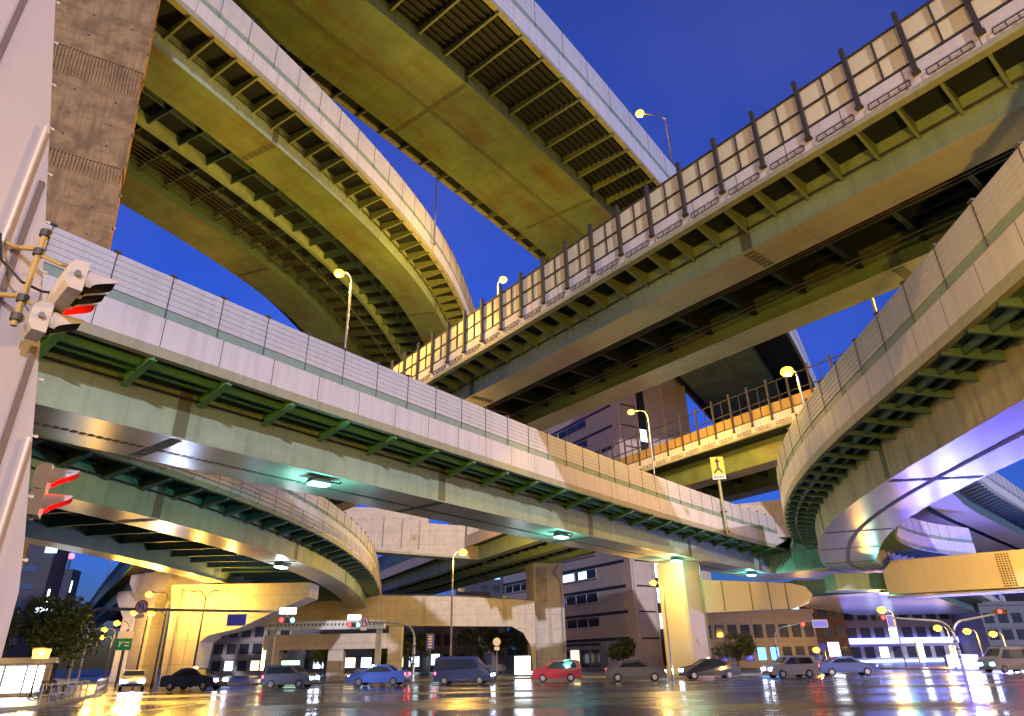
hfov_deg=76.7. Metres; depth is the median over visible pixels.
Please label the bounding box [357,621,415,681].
signal mast
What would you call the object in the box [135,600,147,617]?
round sign
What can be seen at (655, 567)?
stair window
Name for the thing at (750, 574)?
floodlight
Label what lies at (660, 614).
stair window
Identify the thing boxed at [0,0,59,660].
clad pier
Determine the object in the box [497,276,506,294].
street lamp
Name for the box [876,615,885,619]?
traffic signal
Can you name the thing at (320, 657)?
street tree
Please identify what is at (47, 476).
pedestrian signal
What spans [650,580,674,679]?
street lamp
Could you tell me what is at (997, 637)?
window
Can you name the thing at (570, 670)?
car
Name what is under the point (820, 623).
guide plate
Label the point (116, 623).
street lamp
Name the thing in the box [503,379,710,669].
office block
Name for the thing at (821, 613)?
window
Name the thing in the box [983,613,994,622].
window
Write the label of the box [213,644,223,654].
window
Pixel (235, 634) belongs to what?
window
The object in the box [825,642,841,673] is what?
lit box sign
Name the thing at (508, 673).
pavement
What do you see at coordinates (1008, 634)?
window
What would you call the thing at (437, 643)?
window
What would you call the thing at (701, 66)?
sky
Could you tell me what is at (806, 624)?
traffic signal
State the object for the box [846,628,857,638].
window
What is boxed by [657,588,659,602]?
stair window
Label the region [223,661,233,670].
window
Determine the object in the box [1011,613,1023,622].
window
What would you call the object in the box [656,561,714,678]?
steel pier
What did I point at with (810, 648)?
window
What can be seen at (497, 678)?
kerb
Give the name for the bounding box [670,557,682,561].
floodlight
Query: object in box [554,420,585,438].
window
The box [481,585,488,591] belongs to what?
window
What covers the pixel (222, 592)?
street lamp
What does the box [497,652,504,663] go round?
window
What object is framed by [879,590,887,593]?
floodlight
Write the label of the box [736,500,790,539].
concrete crosshead
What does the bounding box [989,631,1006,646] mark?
street lamp
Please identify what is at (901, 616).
window
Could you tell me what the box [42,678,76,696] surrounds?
bicycle
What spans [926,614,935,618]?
window
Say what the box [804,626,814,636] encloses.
window
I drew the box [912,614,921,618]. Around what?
window
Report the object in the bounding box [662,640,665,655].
stair window
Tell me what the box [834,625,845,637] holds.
window
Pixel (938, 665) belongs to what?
pavement
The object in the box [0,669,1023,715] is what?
road
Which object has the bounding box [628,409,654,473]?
street lamp
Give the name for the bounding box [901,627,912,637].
window
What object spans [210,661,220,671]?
window
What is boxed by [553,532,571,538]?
floodlight
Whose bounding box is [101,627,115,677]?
street lamp
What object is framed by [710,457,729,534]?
warning sign
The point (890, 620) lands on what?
guide plate
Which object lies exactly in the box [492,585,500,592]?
window
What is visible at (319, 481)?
floodlight
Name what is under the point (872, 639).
street block
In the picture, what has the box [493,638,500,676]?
round pole sign
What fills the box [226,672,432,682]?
pavement
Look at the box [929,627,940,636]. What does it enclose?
window
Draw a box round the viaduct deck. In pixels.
[33,221,841,580]
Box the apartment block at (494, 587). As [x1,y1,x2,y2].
[455,577,503,598]
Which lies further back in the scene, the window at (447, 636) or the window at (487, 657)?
the window at (447, 636)
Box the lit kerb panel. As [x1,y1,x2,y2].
[943,654,977,668]
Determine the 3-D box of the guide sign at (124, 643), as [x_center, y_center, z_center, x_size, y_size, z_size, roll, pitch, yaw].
[-34.121,26.197,56.453,1.350,4.600,0.230,-1,-25,0]
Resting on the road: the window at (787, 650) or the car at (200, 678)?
the car at (200, 678)
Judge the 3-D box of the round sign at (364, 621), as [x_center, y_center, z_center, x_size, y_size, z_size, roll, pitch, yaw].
[-13.117,23.523,57.339,0.840,1.150,0.064,-1,-25,0]
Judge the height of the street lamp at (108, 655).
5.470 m
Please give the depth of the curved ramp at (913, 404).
28.61 m
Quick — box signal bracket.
[0,227,68,326]
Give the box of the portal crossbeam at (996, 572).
[883,549,1023,599]
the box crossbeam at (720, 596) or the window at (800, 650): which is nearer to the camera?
the box crossbeam at (720, 596)
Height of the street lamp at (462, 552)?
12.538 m
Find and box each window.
[0,666,26,692]
[22,666,44,691]
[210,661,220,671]
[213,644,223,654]
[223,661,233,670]
[226,644,236,653]
[229,633,237,637]
[236,660,246,670]
[239,644,248,653]
[241,630,250,636]
[250,660,259,670]
[252,643,261,653]
[254,627,264,636]
[280,631,289,634]
[304,658,308,668]
[313,663,323,668]
[345,657,355,667]
[360,657,371,667]
[408,656,419,666]
[431,654,439,665]
[434,634,440,645]
[444,634,452,645]
[457,587,464,591]
[457,634,464,644]
[469,585,476,591]
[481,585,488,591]
[483,653,491,664]
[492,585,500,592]
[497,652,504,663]
[503,569,596,593]
[507,617,599,632]
[508,642,600,654]
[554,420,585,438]
[564,592,597,605]
[571,650,578,659]
[575,439,587,447]
[581,650,589,666]
[591,650,600,666]
[636,391,642,401]
[638,409,644,421]
[640,429,646,441]
[654,563,658,577]
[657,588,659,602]
[659,613,662,628]
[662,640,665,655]
[708,625,711,638]
[714,625,724,638]
[718,648,727,660]
[727,625,737,637]
[740,625,749,637]
[744,653,754,660]
[753,624,763,637]
[757,647,767,660]
[765,624,776,637]
[769,647,779,660]
[778,624,788,636]
[782,646,792,655]
[791,624,801,636]
[795,646,805,654]
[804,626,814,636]
[808,646,819,659]
[817,609,827,616]
[821,625,832,637]
[831,611,841,616]
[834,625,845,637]
[840,646,849,655]
[843,613,853,620]
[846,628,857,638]
[850,647,861,658]
[857,615,866,619]
[860,628,871,637]
[864,647,875,657]
[874,627,885,637]
[878,646,890,657]
[887,627,897,637]
[892,646,902,657]
[898,615,907,619]
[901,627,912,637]
[906,646,916,657]
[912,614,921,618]
[915,627,926,636]
[923,646,932,656]
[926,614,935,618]
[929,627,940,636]
[934,645,945,656]
[939,614,949,618]
[943,626,952,636]
[948,645,956,655]
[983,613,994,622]
[988,630,1000,639]
[997,614,1008,622]
[1002,629,1014,639]
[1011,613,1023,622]
[1016,629,1023,639]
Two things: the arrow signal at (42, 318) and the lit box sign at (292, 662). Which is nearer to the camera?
the arrow signal at (42, 318)
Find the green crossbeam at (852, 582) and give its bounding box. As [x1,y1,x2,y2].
[823,573,886,592]
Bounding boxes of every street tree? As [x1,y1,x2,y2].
[2,609,22,655]
[14,593,107,693]
[309,633,328,676]
[369,631,388,663]
[402,629,437,671]
[455,627,506,660]
[501,628,527,656]
[607,636,636,660]
[713,632,756,665]
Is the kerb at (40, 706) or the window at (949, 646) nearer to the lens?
the kerb at (40, 706)
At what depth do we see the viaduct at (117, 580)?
105.62 m
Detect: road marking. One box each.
[97,705,189,715]
[375,690,587,695]
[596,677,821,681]
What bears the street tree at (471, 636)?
on the road
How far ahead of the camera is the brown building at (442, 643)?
122.43 m
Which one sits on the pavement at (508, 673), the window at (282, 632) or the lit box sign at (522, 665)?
the lit box sign at (522, 665)
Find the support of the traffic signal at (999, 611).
attached to the signal mast at (957, 648)
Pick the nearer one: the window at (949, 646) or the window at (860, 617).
the window at (949, 646)
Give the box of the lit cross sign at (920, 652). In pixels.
[914,643,926,666]
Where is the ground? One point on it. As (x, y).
(86, 673)
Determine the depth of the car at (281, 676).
49.39 m
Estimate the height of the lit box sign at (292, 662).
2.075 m
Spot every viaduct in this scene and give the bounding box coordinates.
[24,437,381,607]
[83,562,161,628]
[120,0,475,368]
[232,0,817,423]
[324,0,1023,510]
[595,353,843,501]
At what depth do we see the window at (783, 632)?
99.34 m
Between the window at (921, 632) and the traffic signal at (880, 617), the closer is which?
the traffic signal at (880, 617)
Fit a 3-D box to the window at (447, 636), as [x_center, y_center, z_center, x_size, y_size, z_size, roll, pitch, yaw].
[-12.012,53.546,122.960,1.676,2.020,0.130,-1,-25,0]
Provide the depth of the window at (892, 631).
115.58 m
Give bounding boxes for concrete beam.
[259,594,536,670]
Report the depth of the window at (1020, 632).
110.96 m
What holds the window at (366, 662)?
in the shop row
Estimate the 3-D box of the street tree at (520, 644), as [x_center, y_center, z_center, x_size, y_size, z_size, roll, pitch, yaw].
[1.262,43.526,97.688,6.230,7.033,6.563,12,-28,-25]
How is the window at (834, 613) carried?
in the tiled block at (835, 630)
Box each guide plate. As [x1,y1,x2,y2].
[226,614,246,625]
[812,620,827,627]
[885,615,894,626]
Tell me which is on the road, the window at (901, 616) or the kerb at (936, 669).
the kerb at (936, 669)
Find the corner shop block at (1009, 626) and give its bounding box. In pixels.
[951,593,1023,657]
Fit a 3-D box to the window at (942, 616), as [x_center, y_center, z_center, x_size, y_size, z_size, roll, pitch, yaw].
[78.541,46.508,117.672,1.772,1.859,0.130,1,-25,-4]
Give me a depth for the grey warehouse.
111.62 m
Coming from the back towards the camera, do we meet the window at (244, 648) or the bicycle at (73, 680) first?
the window at (244, 648)
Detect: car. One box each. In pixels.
[118,670,145,690]
[159,667,227,690]
[260,665,319,688]
[347,664,410,685]
[531,659,581,681]
[605,660,666,681]
[678,657,740,679]
[761,655,819,677]
[818,656,878,675]
[977,646,1023,672]
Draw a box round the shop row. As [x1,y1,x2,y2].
[304,627,430,673]
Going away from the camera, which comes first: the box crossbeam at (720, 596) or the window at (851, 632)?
the box crossbeam at (720, 596)
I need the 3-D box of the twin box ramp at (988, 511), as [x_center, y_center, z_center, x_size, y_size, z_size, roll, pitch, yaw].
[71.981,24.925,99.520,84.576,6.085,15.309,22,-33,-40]
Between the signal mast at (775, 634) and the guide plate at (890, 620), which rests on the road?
the signal mast at (775, 634)
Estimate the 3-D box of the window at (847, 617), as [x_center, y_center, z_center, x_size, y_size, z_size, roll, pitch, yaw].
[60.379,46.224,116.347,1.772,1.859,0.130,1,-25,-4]
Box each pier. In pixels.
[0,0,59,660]
[45,0,160,249]
[108,591,136,681]
[125,571,177,684]
[158,582,318,688]
[174,575,207,584]
[263,626,403,679]
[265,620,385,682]
[526,563,566,671]
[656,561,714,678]
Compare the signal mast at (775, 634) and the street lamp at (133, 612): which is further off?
the signal mast at (775, 634)
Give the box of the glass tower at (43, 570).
[1,544,69,657]
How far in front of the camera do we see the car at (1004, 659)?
54.22 m
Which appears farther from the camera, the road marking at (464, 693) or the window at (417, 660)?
the window at (417, 660)
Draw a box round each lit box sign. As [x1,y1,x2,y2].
[260,648,265,671]
[282,660,300,664]
[514,655,530,676]
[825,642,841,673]
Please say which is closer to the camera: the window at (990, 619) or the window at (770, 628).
the window at (770, 628)
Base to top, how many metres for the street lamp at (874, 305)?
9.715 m
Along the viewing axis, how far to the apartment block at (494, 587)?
143.84 m
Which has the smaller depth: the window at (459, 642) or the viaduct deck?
the viaduct deck
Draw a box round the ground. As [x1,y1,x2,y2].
[52,667,208,678]
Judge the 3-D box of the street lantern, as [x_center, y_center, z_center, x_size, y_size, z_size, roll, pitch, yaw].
[-28.062,18.546,38.158,0.800,2.670,0.660,-1,-25,0]
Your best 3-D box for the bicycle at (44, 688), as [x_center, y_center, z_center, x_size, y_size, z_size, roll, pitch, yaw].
[-26.555,18.887,36.991,1.740,1.016,0.534,4,-26,-10]
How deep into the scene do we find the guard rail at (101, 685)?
44.48 m
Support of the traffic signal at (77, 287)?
attached to the signal bracket
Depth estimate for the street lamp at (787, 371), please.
47.58 m
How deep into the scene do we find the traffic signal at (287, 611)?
46.80 m
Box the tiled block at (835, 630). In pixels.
[789,579,851,661]
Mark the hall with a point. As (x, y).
(761, 627)
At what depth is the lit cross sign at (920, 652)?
76.84 m
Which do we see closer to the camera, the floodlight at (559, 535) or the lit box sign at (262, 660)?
the floodlight at (559, 535)
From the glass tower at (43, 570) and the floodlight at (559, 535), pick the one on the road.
the glass tower at (43, 570)
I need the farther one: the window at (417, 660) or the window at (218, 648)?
the window at (417, 660)
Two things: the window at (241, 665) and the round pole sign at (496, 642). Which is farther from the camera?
the window at (241, 665)
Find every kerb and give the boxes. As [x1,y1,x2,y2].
[0,685,107,711]
[158,672,432,684]
[496,669,849,679]
[878,667,1023,670]
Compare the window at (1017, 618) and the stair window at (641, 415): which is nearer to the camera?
the window at (1017, 618)
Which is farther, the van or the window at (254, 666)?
the window at (254, 666)
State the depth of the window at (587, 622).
118.06 m
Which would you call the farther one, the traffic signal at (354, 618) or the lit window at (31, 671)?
the traffic signal at (354, 618)
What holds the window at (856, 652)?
in the street block at (872, 639)
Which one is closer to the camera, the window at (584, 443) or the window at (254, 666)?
the window at (254, 666)
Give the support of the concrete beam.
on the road
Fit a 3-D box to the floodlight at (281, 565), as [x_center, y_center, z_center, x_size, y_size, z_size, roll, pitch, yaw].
[-16.577,15.091,46.941,0.667,0.352,1.714,-5,-25,9]
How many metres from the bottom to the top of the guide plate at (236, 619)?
0.820 m
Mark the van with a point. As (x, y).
(448, 670)
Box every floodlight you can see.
[274,563,289,568]
[306,476,341,487]
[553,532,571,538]
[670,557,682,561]
[746,572,755,575]
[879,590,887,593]
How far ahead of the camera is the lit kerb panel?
66.02 m
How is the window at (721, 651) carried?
in the hall
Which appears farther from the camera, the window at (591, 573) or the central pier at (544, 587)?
the window at (591, 573)
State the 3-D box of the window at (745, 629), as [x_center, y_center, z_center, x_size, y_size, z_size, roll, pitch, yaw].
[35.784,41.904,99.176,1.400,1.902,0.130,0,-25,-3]
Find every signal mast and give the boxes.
[61,607,279,691]
[76,631,88,688]
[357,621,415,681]
[774,623,800,657]
[893,613,996,672]
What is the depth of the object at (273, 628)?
60.75 m
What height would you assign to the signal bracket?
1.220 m
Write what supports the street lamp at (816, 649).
on the road
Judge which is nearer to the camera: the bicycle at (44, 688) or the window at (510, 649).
the bicycle at (44, 688)
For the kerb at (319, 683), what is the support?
on the road
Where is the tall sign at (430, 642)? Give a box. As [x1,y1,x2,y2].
[426,634,433,677]
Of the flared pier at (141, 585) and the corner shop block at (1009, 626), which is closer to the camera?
the flared pier at (141, 585)
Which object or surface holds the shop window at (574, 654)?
in the office block at (609, 599)
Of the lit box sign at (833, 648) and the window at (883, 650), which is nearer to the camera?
the lit box sign at (833, 648)
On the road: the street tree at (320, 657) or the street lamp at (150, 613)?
the street lamp at (150, 613)
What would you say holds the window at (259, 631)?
in the grey warehouse
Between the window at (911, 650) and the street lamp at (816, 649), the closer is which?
the street lamp at (816, 649)
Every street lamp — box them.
[100,635,112,677]
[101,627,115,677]
[114,621,128,683]
[130,611,147,669]
[145,591,168,688]
[147,611,164,681]
[185,589,228,687]
[334,269,351,347]
[433,166,437,245]
[450,549,466,655]
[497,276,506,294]
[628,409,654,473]
[635,110,673,165]
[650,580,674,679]
[780,367,803,404]
[813,647,826,659]
[871,298,876,311]
[877,607,907,668]
[933,625,955,655]
[962,628,982,653]
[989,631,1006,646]
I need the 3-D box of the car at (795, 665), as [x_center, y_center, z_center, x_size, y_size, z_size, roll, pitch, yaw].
[22.220,24.725,51.827,4.044,1.633,1.788,2,-25,-7]
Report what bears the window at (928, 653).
in the street block at (872, 639)
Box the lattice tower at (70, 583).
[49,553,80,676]
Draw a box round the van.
[433,656,494,684]
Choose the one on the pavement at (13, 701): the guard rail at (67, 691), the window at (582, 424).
the guard rail at (67, 691)
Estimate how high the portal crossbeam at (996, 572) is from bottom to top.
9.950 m
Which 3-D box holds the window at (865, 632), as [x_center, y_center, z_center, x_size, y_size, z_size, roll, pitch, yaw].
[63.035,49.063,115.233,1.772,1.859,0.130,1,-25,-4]
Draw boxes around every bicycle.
[26,679,65,700]
[30,678,65,697]
[31,678,68,698]
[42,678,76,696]
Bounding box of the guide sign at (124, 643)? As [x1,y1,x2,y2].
[114,630,133,687]
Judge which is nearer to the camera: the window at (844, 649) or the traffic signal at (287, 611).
the traffic signal at (287, 611)
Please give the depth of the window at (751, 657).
97.54 m
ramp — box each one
[776,141,1023,572]
[780,579,1005,614]
[911,472,1023,552]
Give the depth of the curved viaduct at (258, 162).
57.73 m
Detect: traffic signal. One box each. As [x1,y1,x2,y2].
[43,259,118,314]
[278,608,296,622]
[347,615,360,626]
[800,622,812,625]
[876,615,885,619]
[992,609,1007,613]
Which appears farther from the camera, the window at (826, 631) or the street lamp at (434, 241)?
the window at (826, 631)
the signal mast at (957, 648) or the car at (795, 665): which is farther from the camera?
the signal mast at (957, 648)
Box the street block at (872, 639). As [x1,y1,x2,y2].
[843,613,961,663]
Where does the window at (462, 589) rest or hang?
in the apartment block at (494, 587)
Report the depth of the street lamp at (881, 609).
73.53 m
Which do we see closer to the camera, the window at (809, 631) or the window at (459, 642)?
the window at (809, 631)
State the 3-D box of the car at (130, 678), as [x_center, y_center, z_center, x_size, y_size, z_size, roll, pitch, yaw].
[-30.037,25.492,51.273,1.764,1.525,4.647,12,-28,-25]
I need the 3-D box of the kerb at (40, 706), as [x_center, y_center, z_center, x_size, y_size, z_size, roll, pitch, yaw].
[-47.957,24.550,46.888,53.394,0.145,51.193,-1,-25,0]
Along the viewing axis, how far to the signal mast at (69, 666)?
47.01 m
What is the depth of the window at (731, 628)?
99.14 m
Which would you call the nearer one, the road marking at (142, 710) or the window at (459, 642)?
the road marking at (142, 710)
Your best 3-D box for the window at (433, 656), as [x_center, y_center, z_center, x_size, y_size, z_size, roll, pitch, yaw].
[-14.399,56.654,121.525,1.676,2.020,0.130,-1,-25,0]
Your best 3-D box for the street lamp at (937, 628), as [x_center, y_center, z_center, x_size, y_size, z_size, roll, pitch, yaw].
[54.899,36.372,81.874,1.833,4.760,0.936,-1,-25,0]
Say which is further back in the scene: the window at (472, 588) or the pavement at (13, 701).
the window at (472, 588)
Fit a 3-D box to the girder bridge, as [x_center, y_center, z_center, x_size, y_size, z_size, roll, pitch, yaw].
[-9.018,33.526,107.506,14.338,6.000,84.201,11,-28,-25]
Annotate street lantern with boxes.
[28,647,52,697]
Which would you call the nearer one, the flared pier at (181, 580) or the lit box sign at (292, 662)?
the flared pier at (181, 580)
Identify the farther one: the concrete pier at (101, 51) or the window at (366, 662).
the window at (366, 662)
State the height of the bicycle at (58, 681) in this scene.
1.016 m
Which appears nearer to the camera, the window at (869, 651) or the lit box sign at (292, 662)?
the lit box sign at (292, 662)
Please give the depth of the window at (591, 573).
136.65 m
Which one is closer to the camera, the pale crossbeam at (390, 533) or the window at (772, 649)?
the pale crossbeam at (390, 533)
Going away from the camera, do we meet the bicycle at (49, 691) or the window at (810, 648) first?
the bicycle at (49, 691)
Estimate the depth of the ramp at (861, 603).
93.37 m
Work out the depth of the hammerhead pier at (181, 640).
56.45 m
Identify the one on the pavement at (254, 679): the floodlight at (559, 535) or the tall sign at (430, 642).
the tall sign at (430, 642)
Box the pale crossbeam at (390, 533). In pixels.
[343,507,486,562]
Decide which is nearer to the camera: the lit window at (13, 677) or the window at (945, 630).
the lit window at (13, 677)
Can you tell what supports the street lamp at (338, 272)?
on the viaduct deck
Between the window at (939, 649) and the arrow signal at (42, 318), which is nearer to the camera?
the arrow signal at (42, 318)
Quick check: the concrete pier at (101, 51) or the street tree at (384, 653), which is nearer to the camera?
the concrete pier at (101, 51)
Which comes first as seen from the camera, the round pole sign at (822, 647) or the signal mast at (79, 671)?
the signal mast at (79, 671)
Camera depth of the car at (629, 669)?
49.96 m
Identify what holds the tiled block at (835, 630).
on the road
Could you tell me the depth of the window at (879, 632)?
115.38 m
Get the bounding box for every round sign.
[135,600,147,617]
[359,616,368,629]
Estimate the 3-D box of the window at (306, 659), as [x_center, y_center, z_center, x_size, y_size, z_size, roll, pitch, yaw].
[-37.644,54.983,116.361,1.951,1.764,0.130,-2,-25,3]
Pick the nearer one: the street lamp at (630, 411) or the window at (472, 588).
the street lamp at (630, 411)
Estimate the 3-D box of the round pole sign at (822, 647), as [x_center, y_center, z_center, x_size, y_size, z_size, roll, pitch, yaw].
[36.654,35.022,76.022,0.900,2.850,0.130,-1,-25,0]
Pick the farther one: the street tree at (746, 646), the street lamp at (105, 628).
the street tree at (746, 646)
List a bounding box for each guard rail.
[38,680,89,703]
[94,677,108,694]
[248,671,361,682]
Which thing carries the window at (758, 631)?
in the hall
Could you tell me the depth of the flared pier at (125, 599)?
84.69 m
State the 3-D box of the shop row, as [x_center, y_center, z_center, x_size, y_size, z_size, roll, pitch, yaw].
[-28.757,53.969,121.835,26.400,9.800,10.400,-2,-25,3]
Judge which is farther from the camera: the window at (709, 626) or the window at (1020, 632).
the window at (1020, 632)
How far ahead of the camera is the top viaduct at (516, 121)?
65.80 m
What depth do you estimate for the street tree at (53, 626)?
43.04 m
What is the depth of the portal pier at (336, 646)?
68.90 m
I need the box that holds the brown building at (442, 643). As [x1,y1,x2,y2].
[428,591,507,671]
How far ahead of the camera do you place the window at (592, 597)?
119.72 m
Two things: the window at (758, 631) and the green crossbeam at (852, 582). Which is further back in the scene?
the window at (758, 631)
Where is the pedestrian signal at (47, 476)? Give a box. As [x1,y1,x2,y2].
[27,462,79,520]
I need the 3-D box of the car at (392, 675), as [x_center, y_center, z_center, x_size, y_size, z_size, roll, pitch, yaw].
[-10.527,25.212,51.446,4.647,1.525,1.764,-4,-25,7]
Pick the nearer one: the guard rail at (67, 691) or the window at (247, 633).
the guard rail at (67, 691)
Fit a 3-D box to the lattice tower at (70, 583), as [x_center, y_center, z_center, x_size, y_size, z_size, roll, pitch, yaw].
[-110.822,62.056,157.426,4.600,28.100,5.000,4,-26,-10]
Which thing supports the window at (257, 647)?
in the grey warehouse
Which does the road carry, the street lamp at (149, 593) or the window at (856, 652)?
the street lamp at (149, 593)
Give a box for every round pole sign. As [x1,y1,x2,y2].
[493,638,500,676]
[818,643,825,660]
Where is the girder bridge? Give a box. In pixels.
[378,523,597,595]
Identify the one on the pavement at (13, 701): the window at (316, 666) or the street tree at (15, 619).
the street tree at (15, 619)
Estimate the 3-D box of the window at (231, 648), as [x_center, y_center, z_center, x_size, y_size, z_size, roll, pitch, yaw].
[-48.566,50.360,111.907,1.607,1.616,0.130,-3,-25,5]
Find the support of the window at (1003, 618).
in the corner shop block at (1009, 626)
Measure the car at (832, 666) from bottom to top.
1.525 m
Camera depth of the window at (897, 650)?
114.23 m
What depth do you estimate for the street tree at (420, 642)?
88.39 m
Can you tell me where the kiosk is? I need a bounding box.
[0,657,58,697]
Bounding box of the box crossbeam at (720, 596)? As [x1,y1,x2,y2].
[700,580,812,613]
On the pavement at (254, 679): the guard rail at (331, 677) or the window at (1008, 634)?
the guard rail at (331, 677)
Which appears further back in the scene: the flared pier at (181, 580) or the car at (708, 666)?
the flared pier at (181, 580)
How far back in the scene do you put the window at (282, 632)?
112.00 m
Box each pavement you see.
[0,685,96,707]
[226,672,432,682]
[499,668,760,677]
[875,662,978,668]
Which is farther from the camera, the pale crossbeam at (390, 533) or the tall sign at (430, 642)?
the pale crossbeam at (390, 533)
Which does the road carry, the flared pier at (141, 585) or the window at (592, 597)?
the flared pier at (141, 585)
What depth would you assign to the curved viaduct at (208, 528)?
39.87 m
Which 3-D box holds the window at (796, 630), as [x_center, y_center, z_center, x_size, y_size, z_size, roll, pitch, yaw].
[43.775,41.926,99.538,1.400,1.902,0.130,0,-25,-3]
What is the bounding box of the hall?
[706,609,821,667]
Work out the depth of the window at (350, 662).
115.92 m
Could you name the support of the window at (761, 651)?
in the hall
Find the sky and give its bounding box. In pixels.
[57,0,1023,669]
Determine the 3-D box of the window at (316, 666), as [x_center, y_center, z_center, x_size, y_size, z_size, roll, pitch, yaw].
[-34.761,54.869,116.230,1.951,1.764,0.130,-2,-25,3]
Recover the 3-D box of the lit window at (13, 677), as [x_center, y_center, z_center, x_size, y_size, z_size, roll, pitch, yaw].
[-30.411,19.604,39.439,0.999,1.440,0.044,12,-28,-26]
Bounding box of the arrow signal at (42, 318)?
[21,301,83,341]
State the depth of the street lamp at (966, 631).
86.77 m
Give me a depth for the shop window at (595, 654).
102.50 m
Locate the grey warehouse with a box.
[209,626,307,675]
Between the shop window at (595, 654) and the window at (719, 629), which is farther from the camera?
the shop window at (595, 654)

